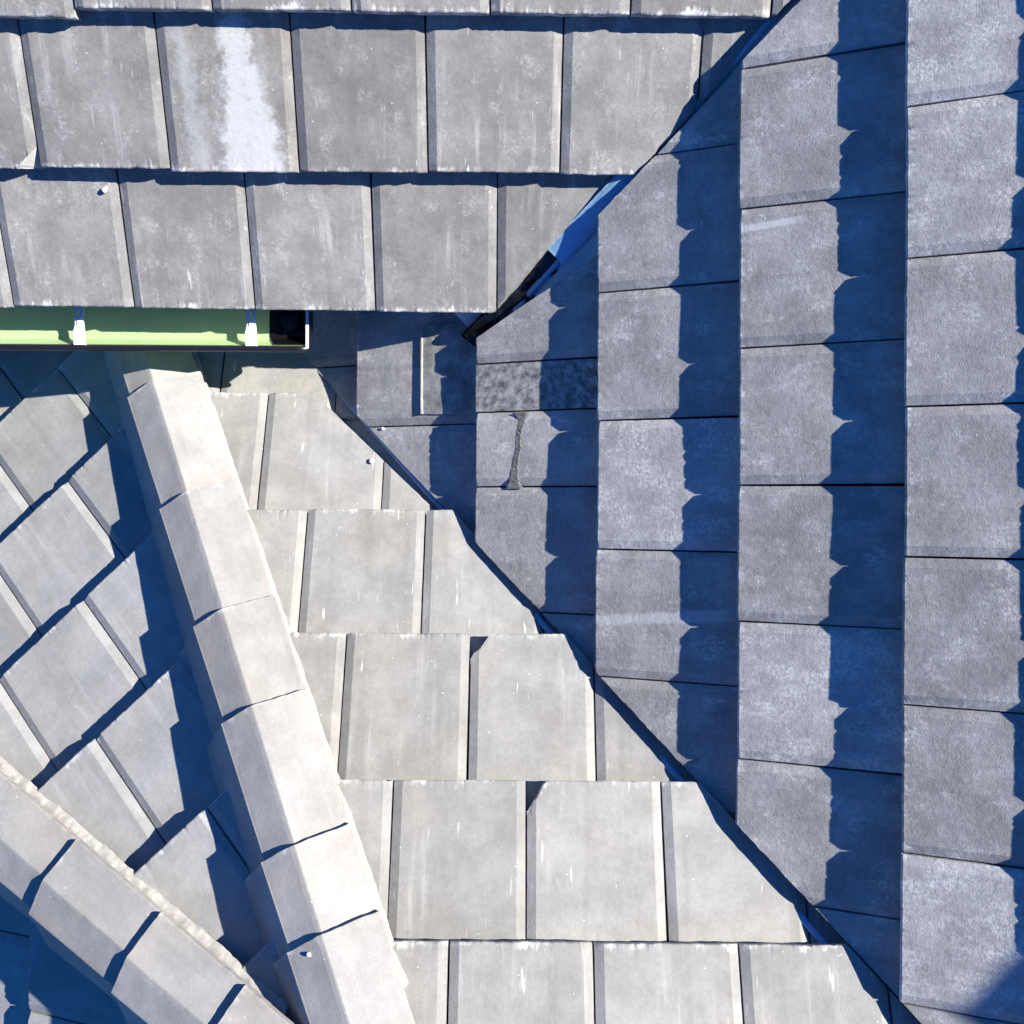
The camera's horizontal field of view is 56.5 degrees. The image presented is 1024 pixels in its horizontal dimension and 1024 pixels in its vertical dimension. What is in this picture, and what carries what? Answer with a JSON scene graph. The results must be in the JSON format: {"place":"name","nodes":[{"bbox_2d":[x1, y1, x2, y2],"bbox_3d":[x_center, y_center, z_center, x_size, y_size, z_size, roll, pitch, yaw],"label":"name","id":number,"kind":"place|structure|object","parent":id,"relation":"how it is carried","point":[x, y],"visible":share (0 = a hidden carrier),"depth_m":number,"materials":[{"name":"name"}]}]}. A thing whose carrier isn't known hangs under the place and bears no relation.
{"place":"outdoors","nodes":[
{"label":"outdoors","id":0,"kind":"place"},
{"label":"ground","id":1,"kind":"structure","parent":0,"visible":0},
{"bbox_2d":[0,15,1023,1023],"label":"house","id":2,"kind":"structure","parent":1,"relation":"on","point":[630,549],"depth_m":2.18,"materials":[{"name":"concrete"}]},
{"bbox_2d":[0,896,29,935],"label":"roof tile","id":3,"kind":"object","parent":2,"relation":"on","point":[13,919],"visible":0.09,"depth_m":2.36,"materials":[{"name":"concrete"}]},
{"bbox_2d":[0,770,100,923],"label":"ridge cap","id":4,"kind":"object","parent":3,"relation":"on","point":[37,839],"visible":0.64,"depth_m":2.18,"materials":[{"name":"concrete"}]},
{"bbox_2d":[0,930,31,1023],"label":"roof tile","id":5,"kind":"object","parent":2,"relation":"on","point":[14,970],"visible":0.45,"depth_m":2.36,"materials":[{"name":"concrete"}]},
{"bbox_2d":[0,464,33,542],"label":"roof tile","id":6,"kind":"object","parent":2,"relation":"on","point":[16,510],"visible":0.41,"depth_m":2.66,"materials":[{"name":"concrete"}]},
{"bbox_2d":[0,574,42,681],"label":"roof tile","id":7,"kind":"object","parent":2,"relation":"on","point":[20,635],"visible":0.4,"depth_m":2.51,"materials":[{"name":"concrete"}]},
{"bbox_2d":[0,18,44,168],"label":"roof tile","id":8,"kind":"object","parent":2,"relation":"on","point":[19,149],"visible":0.82,"depth_m":2.16,"materials":[{"name":"grey concrete"}]},
{"bbox_2d":[0,682,57,788],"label":"roof tile","id":9,"kind":"object","parent":2,"relation":"on","point":[23,753],"visible":0.39,"depth_m":2.38,"materials":[{"name":"concrete"}]},
{"bbox_2d":[0,350,73,398],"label":"roof tile","id":10,"kind":"object","parent":2,"relation":"on","point":[27,372],"visible":0.12,"depth_m":2.81,"materials":[{"name":"concrete"}]},
{"bbox_2d":[104,351,197,417],"bbox_3d":[-1.051,-0.456,2.683,0.318,0.194,0.506,-25,65,0],"label":"ridge cap","id":11,"kind":"object","parent":10,"relation":"on","point":[131,372],"visible":0.27,"depth_m":2.57,"materials":[{"name":"concrete"}]},
{"bbox_2d":[0,0,81,19],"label":"roof tile","id":12,"kind":"object","parent":2,"relation":"on","point":[40,9],"visible":0.98,"depth_m":2.06,"materials":[{"name":"grey concrete"}]},
{"bbox_2d":[0,369,111,510],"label":"roof tile","id":13,"kind":"object","parent":2,"relation":"on","point":[55,435],"visible":0.71,"depth_m":2.69,"materials":[{"name":"concrete"}]},
{"bbox_2d":[0,482,125,635],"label":"roof tile","id":14,"kind":"object","parent":2,"relation":"on","point":[61,555],"visible":0.75,"depth_m":2.54,"materials":[{"name":"concrete"}]},
{"bbox_2d":[0,167,134,306],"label":"roof tile","id":15,"kind":"object","parent":2,"relation":"on","point":[64,236],"visible":0.87,"depth_m":2.30,"materials":[{"name":"grey concrete"}]},
{"bbox_2d":[0,601,146,770],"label":"roof tile","id":16,"kind":"object","parent":2,"relation":"on","point":[72,683],"visible":0.83,"depth_m":2.39,"materials":[{"name":"concrete"}]},
{"bbox_2d":[28,920,124,1023],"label":"roof tile","id":17,"kind":"object","parent":2,"relation":"on","point":[59,986],"visible":0.33,"depth_m":2.25,"materials":[{"name":"concrete"}]},
{"bbox_2d":[29,839,185,1000],"bbox_3d":[-0.898,0.948,2.120,0.343,0.163,0.293,26,90,24],"label":"ridge cap","id":18,"kind":"object","parent":17,"relation":"on","point":[93,914],"visible":0.88,"depth_m":2.08,"materials":[{"name":"concrete"}]},
{"bbox_2d":[59,351,121,437],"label":"roof tile","id":19,"kind":"object","parent":2,"relation":"on","point":[86,374],"visible":0.38,"depth_m":2.69,"materials":[{"name":"concrete"}]},
{"bbox_2d":[118,371,233,528],"bbox_3d":[-0.893,-0.123,2.513,0.320,0.194,0.418,-25,65,0],"label":"ridge cap","id":20,"kind":"object","parent":19,"relation":"on","point":[173,436],"visible":0.72,"depth_m":2.47,"materials":[{"name":"concrete"}]},
{"bbox_2d":[18,10,171,168],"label":"roof tile","id":21,"kind":"object","parent":2,"relation":"on","point":[96,88],"visible":0.94,"depth_m":2.15,"materials":[{"name":"grey concrete"}]},
{"bbox_2d":[37,739,166,871],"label":"roof tile","id":22,"kind":"object","parent":2,"relation":"on","point":[86,788],"visible":0.44,"depth_m":2.25,"materials":[{"name":"concrete"}]},
{"bbox_2d":[69,427,151,557],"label":"roof tile","id":23,"kind":"object","parent":2,"relation":"on","point":[104,481],"visible":0.59,"depth_m":2.54,"materials":[{"name":"concrete"}]},
{"bbox_2d":[85,534,184,688],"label":"roof tile","id":24,"kind":"object","parent":2,"relation":"on","point":[128,600],"visible":0.63,"depth_m":2.40,"materials":[{"name":"concrete"}]},
{"bbox_2d":[151,480,272,644],"bbox_3d":[-0.756,0.164,2.367,0.318,0.194,0.394,-25,65,0],"label":"ridge cap","id":25,"kind":"object","parent":24,"relation":"on","point":[208,551],"visible":0.81,"depth_m":2.32,"materials":[{"name":"concrete"}]},
{"bbox_2d":[179,595,303,737],"bbox_3d":[-0.642,0.405,2.244,0.318,0.194,0.306,-25,65,0],"label":"ridge cap","id":26,"kind":"object","parent":24,"relation":"on","point":[240,657],"visible":0.83,"depth_m":2.20,"materials":[{"name":"concrete"}]},
{"bbox_2d":[0,756,288,1014],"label":"mortar bed","id":27,"kind":"object","parent":2,"relation":"attached to","point":[200,935],"visible":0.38,"depth_m":2.12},
{"bbox_2d":[75,0,215,12],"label":"roof tile","id":28,"kind":"object","parent":2,"relation":"on","point":[155,5],"visible":1,"depth_m":2.05,"materials":[{"name":"grey concrete"}]},
{"bbox_2d":[0,306,312,351],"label":"eaves gutter","id":29,"kind":"object","parent":2,"relation":"attached to","point":[55,328],"visible":0.82,"depth_m":2.48,"materials":[{"name":"green paint"}]},
{"bbox_2d":[97,655,219,842],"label":"roof tile","id":30,"kind":"object","parent":2,"relation":"on","point":[154,740],"visible":0.74,"depth_m":2.25,"materials":[{"name":"concrete"}]},
{"bbox_2d":[207,689,347,873],"bbox_3d":[-0.531,0.639,2.126,0.318,0.193,0.376,-25,65,0],"label":"ridge cap","id":31,"kind":"object","parent":30,"relation":"on","point":[271,768],"visible":0.83,"depth_m":2.08,"materials":[{"name":"concrete"}]},
{"bbox_2d":[118,168,255,308],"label":"roof tile","id":32,"kind":"object","parent":2,"relation":"on","point":[188,239],"visible":0.84,"depth_m":2.30,"materials":[{"name":"grey concrete"}]},
{"bbox_2d":[111,912,267,1023],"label":"ridge cap","id":33,"kind":"object","parent":2,"relation":"on","point":[172,971],"visible":0.96,"depth_m":1.97,"materials":[{"name":"concrete"}]},
{"bbox_2d":[134,808,264,964],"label":"roof tile","id":34,"kind":"object","parent":2,"relation":"on","point":[195,870],"visible":0.48,"depth_m":2.11,"materials":[{"name":"concrete"}]},
{"bbox_2d":[245,822,377,957],"bbox_3d":[-0.432,0.846,2.020,0.316,0.193,0.243,-25,65,0],"label":"ridge cap","id":35,"kind":"object","parent":34,"relation":"on","point":[304,891],"visible":0.73,"depth_m":1.97,"materials":[{"name":"concrete"}]},
{"bbox_2d":[155,11,301,172],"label":"roof tile","id":36,"kind":"object","parent":2,"relation":"on","point":[228,81],"visible":0.95,"depth_m":2.15,"materials":[{"name":"concrete"}]},
{"bbox_2d":[209,392,268,509],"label":"roof tile","id":37,"kind":"object","parent":2,"relation":"on","point":[242,418],"visible":0.41,"depth_m":2.56,"materials":[{"name":"concrete"}]},
{"bbox_2d":[217,985,293,1023],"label":"ridge cap","id":38,"kind":"object","parent":2,"relation":"on","point":[249,1004],"visible":1,"depth_m":1.90,"materials":[{"name":"concrete"}]},
{"bbox_2d":[242,939,288,1018],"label":"roof tile","id":39,"kind":"object","parent":2,"relation":"on","point":[262,961],"visible":0.3,"depth_m":2.00,"materials":[{"name":"concrete"}]},
{"bbox_2d":[272,910,414,1023],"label":"ridge cap","id":40,"kind":"object","parent":39,"relation":"on","point":[348,973],"visible":0.91,"depth_m":1.89,"materials":[{"name":"concrete"}]},
{"bbox_2d":[247,509,307,632],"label":"roof tile","id":41,"kind":"object","parent":2,"relation":"on","point":[282,535],"visible":0.45,"depth_m":2.40,"materials":[{"name":"concrete"}]},
{"bbox_2d":[221,352,336,412],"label":"roof tile","id":42,"kind":"object","parent":2,"relation":"on","point":[272,372],"visible":0.36,"depth_m":2.67,"materials":[{"name":"concrete"}]},
{"bbox_2d":[213,0,352,12],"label":"roof tile","id":43,"kind":"object","parent":2,"relation":"on","point":[304,6],"visible":1,"depth_m":2.05,"materials":[{"name":"grey concrete"}]},
{"bbox_2d":[192,352,407,987],"bbox_3d":[-0.581,0.217,2.332,0.026,0.780,1.671,-25,90,0],"label":"mortar bed","id":44,"kind":"object","parent":2,"relation":"attached to","point":[326,744],"visible":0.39,"depth_m":2.23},
{"bbox_2d":[245,171,376,310],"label":"roof tile","id":45,"kind":"object","parent":2,"relation":"on","point":[312,239],"visible":0.82,"depth_m":2.30,"materials":[{"name":"grey concrete"}]},
{"bbox_2d":[289,632,347,772],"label":"roof tile","id":46,"kind":"object","parent":2,"relation":"on","point":[322,656],"visible":0.3,"depth_m":2.26,"materials":[{"name":"concrete"}]},
{"bbox_2d":[258,392,384,511],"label":"roof tile","id":47,"kind":"object","parent":2,"relation":"on","point":[318,453],"visible":0.75,"depth_m":2.53,"materials":[{"name":"concrete"}]},
{"bbox_2d":[300,310,357,367],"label":"roof tile","id":48,"kind":"object","parent":2,"relation":"on","point":[333,344],"visible":0.17,"depth_m":2.65,"materials":[{"name":"concrete"}]},
{"bbox_2d":[290,13,428,172],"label":"roof tile","id":49,"kind":"object","parent":2,"relation":"on","point":[361,90],"visible":0.94,"depth_m":2.15,"materials":[{"name":"grey concrete"}]},
{"bbox_2d":[299,509,425,634],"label":"roof tile","id":50,"kind":"object","parent":2,"relation":"on","point":[363,570],"visible":0.88,"depth_m":2.38,"materials":[{"name":"concrete"}]},
{"bbox_2d":[337,779,393,918],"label":"roof tile","id":51,"kind":"object","parent":2,"relation":"on","point":[370,803],"visible":0.25,"depth_m":2.10,"materials":[{"name":"concrete"}]},
{"bbox_2d":[338,632,469,781],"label":"roof tile","id":52,"kind":"object","parent":2,"relation":"on","point":[405,706],"visible":0.87,"depth_m":2.23,"materials":[{"name":"concrete"}]},
{"bbox_2d":[382,462,434,537],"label":"roof tile","id":53,"kind":"object","parent":2,"relation":"on","point":[400,493],"visible":0.48,"depth_m":2.50,"materials":[{"name":"concrete"}]},
{"bbox_2d":[390,939,448,1023],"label":"roof tile","id":54,"kind":"object","parent":2,"relation":"on","point":[424,964],"visible":0.35,"depth_m":1.96,"materials":[{"name":"concrete"}]},
{"bbox_2d":[352,0,489,15],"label":"roof tile","id":55,"kind":"object","parent":2,"relation":"on","point":[435,7],"visible":1,"depth_m":2.05,"materials":[{"name":"grey concrete"}]},
{"bbox_2d":[356,309,502,426],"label":"roof tile","id":56,"kind":"object","parent":2,"relation":"on","point":[388,384],"visible":0.52,"depth_m":2.53,"materials":[{"name":"concrete"}]},
{"bbox_2d":[420,322,478,414],"bbox_3d":[-0.157,-0.369,2.464,0.166,0.064,0.242,0,90,0],"label":"lead sheet","id":57,"kind":"object","parent":56,"relation":"on","point":[448,358],"visible":0.9,"depth_m":2.47,"materials":[{"name":"metal"}]},
{"bbox_2d":[475,358,596,412],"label":"lead slab","id":58,"kind":"structure","parent":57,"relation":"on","point":[544,386],"depth_m":2.34,"materials":[{"name":"metal"}]},
{"bbox_2d":[372,146,496,312],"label":"roof tile","id":59,"kind":"object","parent":2,"relation":"on","point":[435,241],"visible":0.88,"depth_m":2.30,"materials":[{"name":"grey concrete"}]},
{"bbox_2d":[370,424,502,532],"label":"roof tile","id":60,"kind":"object","parent":2,"relation":"on","point":[439,463],"visible":0.63,"depth_m":2.48,"materials":[{"name":"concrete"}]},
{"bbox_2d":[388,780,524,970],"bbox_3d":[-0.118,0.788,2.084,0.294,0.042,0.388,0,70,0],"label":"roof tile","id":61,"kind":"object","parent":2,"relation":"on","point":[457,871],"visible":0.89,"depth_m":2.07,"materials":[{"name":"concrete"}]},
{"bbox_2d":[422,510,541,663],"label":"roof tile","id":62,"kind":"object","parent":2,"relation":"on","point":[474,592],"visible":0.74,"depth_m":2.37,"materials":[{"name":"concrete"}]},
{"bbox_2d":[426,0,562,172],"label":"roof tile","id":63,"kind":"object","parent":2,"relation":"on","point":[494,92],"visible":0.97,"depth_m":2.15,"materials":[{"name":"grey concrete"}]},
{"bbox_2d":[448,940,593,1023],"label":"roof tile","id":64,"kind":"object","parent":2,"relation":"on","point":[522,982],"visible":1,"depth_m":1.96,"materials":[{"name":"concrete"}]},
{"bbox_2d":[468,634,594,809],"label":"roof tile","id":65,"kind":"object","parent":2,"relation":"on","point":[531,711],"visible":0.9,"depth_m":2.23,"materials":[{"name":"concrete"}]},
{"bbox_2d":[476,254,598,364],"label":"roof tile","id":66,"kind":"object","parent":2,"relation":"on","point":[558,320],"visible":0.73,"depth_m":2.32,"materials":[{"name":"concrete"}]},
{"bbox_2d":[475,487,629,613],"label":"roof tile","id":67,"kind":"object","parent":2,"relation":"on","point":[538,546],"visible":0.81,"depth_m":2.32,"materials":[{"name":"concrete"}]},
{"bbox_2d":[475,409,630,488],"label":"roof tile","id":68,"kind":"object","parent":2,"relation":"on","point":[516,450],"visible":0.84,"depth_m":2.33,"materials":[{"name":"concrete"}]},
{"bbox_2d":[498,148,613,307],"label":"roof tile","id":69,"kind":"object","parent":2,"relation":"on","point":[538,213],"visible":0.68,"depth_m":2.28,"materials":[{"name":"grey concrete"}]},
{"bbox_2d":[491,0,629,17],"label":"roof tile","id":70,"kind":"object","parent":2,"relation":"on","point":[587,8],"visible":1,"depth_m":2.05,"materials":[{"name":"grey concrete"}]},
{"bbox_2d":[542,612,594,668],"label":"roof tile","id":71,"kind":"object","parent":2,"relation":"on","point":[578,630],"visible":0.48,"depth_m":2.29,"materials":[{"name":"concrete"}]},
{"bbox_2d":[527,780,665,971],"bbox_3d":[0.181,0.790,2.086,0.298,0.042,0.388,0,70,0],"label":"roof tile","id":72,"kind":"object","parent":2,"relation":"on","point":[595,871],"visible":0.85,"depth_m":2.07,"materials":[{"name":"concrete"}]},
{"bbox_2d":[331,366,920,1023],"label":"valley gutter","id":73,"kind":"object","parent":2,"relation":"on","point":[363,432],"visible":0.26,"depth_m":2.53,"materials":[{"name":"metal"}]},
{"bbox_2d":[455,0,799,361],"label":"valley gutter","id":74,"kind":"object","parent":2,"relation":"on","point":[573,247],"visible":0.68,"depth_m":2.28,"materials":[{"name":"metal"}]},
{"bbox_2d":[461,251,556,346],"bbox_3d":[0.015,-0.528,2.377,0.329,0.124,0.108,-35,90,0],"label":"membrane strip","id":75,"kind":"object","parent":74,"relation":"on","point":[482,323],"visible":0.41,"depth_m":2.38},
{"bbox_2d":[560,11,702,174],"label":"roof tile","id":76,"kind":"object","parent":2,"relation":"on","point":[629,93],"visible":0.88,"depth_m":2.14,"materials":[{"name":"grey concrete"}]},
{"bbox_2d":[594,668,697,781],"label":"roof tile","id":77,"kind":"object","parent":2,"relation":"on","point":[630,746],"visible":0.47,"depth_m":2.20,"materials":[{"name":"concrete"}]},
{"bbox_2d":[593,941,742,1023],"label":"roof tile","id":78,"kind":"object","parent":2,"relation":"on","point":[666,983],"visible":1,"depth_m":1.96,"materials":[{"name":"concrete"}]},
{"bbox_2d":[597,282,739,420],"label":"roof tile","id":79,"kind":"object","parent":2,"relation":"on","point":[667,353],"visible":0.85,"depth_m":2.17,"materials":[{"name":"concrete"}]},
{"bbox_2d":[597,144,739,293],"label":"roof tile","id":80,"kind":"object","parent":2,"relation":"on","point":[669,220],"visible":0.76,"depth_m":2.17,"materials":[{"name":"concrete"}]},
{"bbox_2d":[600,676,737,818],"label":"roof tile","id":81,"kind":"object","parent":2,"relation":"on","point":[691,727],"visible":0.66,"depth_m":2.15,"materials":[{"name":"concrete"}]},
{"bbox_2d":[595,549,763,685],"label":"roof tile","id":82,"kind":"object","parent":2,"relation":"on","point":[667,615],"visible":0.84,"depth_m":2.17,"materials":[{"name":"concrete"}]},
{"bbox_2d":[597,418,771,550],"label":"roof tile","id":83,"kind":"object","parent":2,"relation":"on","point":[672,484],"visible":0.85,"depth_m":2.17,"materials":[{"name":"concrete"}]},
{"bbox_2d":[657,66,741,155],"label":"roof tile","id":84,"kind":"object","parent":2,"relation":"on","point":[713,122],"visible":0.48,"depth_m":2.13,"materials":[{"name":"concrete"}]},
{"bbox_2d":[629,0,770,19],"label":"roof tile","id":85,"kind":"object","parent":2,"relation":"on","point":[724,9],"visible":1,"depth_m":2.05,"materials":[{"name":"grey concrete"}]},
{"bbox_2d":[698,19,765,105],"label":"roof tile","id":86,"kind":"object","parent":2,"relation":"on","point":[725,41],"visible":0.62,"depth_m":2.11,"materials":[{"name":"grey concrete"}]},
{"bbox_2d":[660,781,808,944],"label":"roof tile","id":87,"kind":"object","parent":2,"relation":"on","point":[726,879],"visible":0.86,"depth_m":2.06,"materials":[{"name":"concrete"}]},
{"bbox_2d":[737,942,890,1023],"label":"roof tile","id":88,"kind":"object","parent":2,"relation":"on","point":[816,983],"visible":0.99,"depth_m":1.96,"materials":[{"name":"concrete"}]},
{"bbox_2d":[735,758,901,918],"bbox_3d":[0.676,0.688,2.018,0.393,0.042,0.295,0,91,22],"label":"roof tile","id":89,"kind":"object","parent":2,"relation":"on","point":[825,836],"visible":0.81,"depth_m":2.00,"materials":[{"name":"concrete"}]},
{"bbox_2d":[737,621,902,772],"bbox_3d":[0.679,0.389,2.015,0.393,0.042,0.295,0,90,22],"label":"roof tile","id":90,"kind":"object","parent":2,"relation":"on","point":[821,695],"visible":0.89,"depth_m":2.00,"materials":[{"name":"concrete"}]},
{"bbox_2d":[738,44,905,210],"bbox_3d":[0.682,-0.810,2.015,0.393,0.042,0.301,1,90,22],"label":"roof tile","id":91,"kind":"object","parent":2,"relation":"on","point":[829,128],"visible":0.84,"depth_m":2.00,"materials":[{"name":"concrete"}]},
{"bbox_2d":[739,193,905,348],"bbox_3d":[0.683,-0.507,2.016,0.393,0.041,0.299,0,90,22],"label":"roof tile","id":92,"kind":"object","parent":2,"relation":"on","point":[824,272],"visible":0.84,"depth_m":2.00,"materials":[{"name":"concrete"}]},
{"bbox_2d":[741,0,905,69],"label":"roof tile","id":93,"kind":"object","parent":2,"relation":"on","point":[801,30],"visible":0.83,"depth_m":2.00,"materials":[{"name":"concrete"}]},
{"bbox_2d":[736,486,933,627],"bbox_3d":[0.679,0.092,2.017,0.393,0.042,0.292,1,90,22],"label":"roof tile","id":94,"kind":"object","parent":2,"relation":"on","point":[829,555],"visible":0.91,"depth_m":2.01,"materials":[{"name":"concrete"}]},
{"bbox_2d":[739,340,935,484],"bbox_3d":[0.682,-0.207,2.016,0.393,0.042,0.294,0,90,22],"label":"roof tile","id":95,"kind":"object","parent":2,"relation":"on","point":[824,414],"visible":0.88,"depth_m":2.01,"materials":[{"name":"concrete"}]},
{"bbox_2d":[814,906,899,996],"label":"roof tile","id":96,"kind":"object","parent":2,"relation":"on","point":[872,941],"visible":0.56,"depth_m":1.97,"materials":[{"name":"concrete"}]},
{"bbox_2d":[899,849,1023,1023],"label":"roof tile","id":97,"kind":"object","parent":2,"relation":"on","point":[961,935],"visible":0.98,"depth_m":1.87,"materials":[{"name":"concrete"}]},
{"bbox_2d":[901,704,1023,866],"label":"roof tile","id":98,"kind":"object","parent":2,"relation":"on","point":[963,783],"visible":0.99,"depth_m":1.87,"materials":[{"name":"concrete"}]},
{"bbox_2d":[902,557,1023,712],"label":"roof tile","id":99,"kind":"object","parent":2,"relation":"on","point":[963,632],"visible":1,"depth_m":1.87,"materials":[{"name":"concrete"}]},
{"bbox_2d":[904,250,1023,406],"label":"roof tile","id":100,"kind":"object","parent":2,"relation":"on","point":[964,331],"visible":1,"depth_m":1.87,"materials":[{"name":"concrete"}]},
{"bbox_2d":[904,404,1023,557],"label":"roof tile","id":101,"kind":"object","parent":2,"relation":"on","point":[964,481],"visible":1,"depth_m":1.86,"materials":[{"name":"concrete"}]},
{"bbox_2d":[905,91,1023,259],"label":"roof tile","id":102,"kind":"object","parent":2,"relation":"on","point":[964,178],"visible":0.97,"depth_m":1.87,"materials":[{"name":"concrete"}]},
{"bbox_2d":[905,0,1023,111],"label":"roof tile","id":103,"kind":"object","parent":2,"relation":"on","point":[957,50],"visible":0.98,"depth_m":1.87,"materials":[{"name":"concrete"}]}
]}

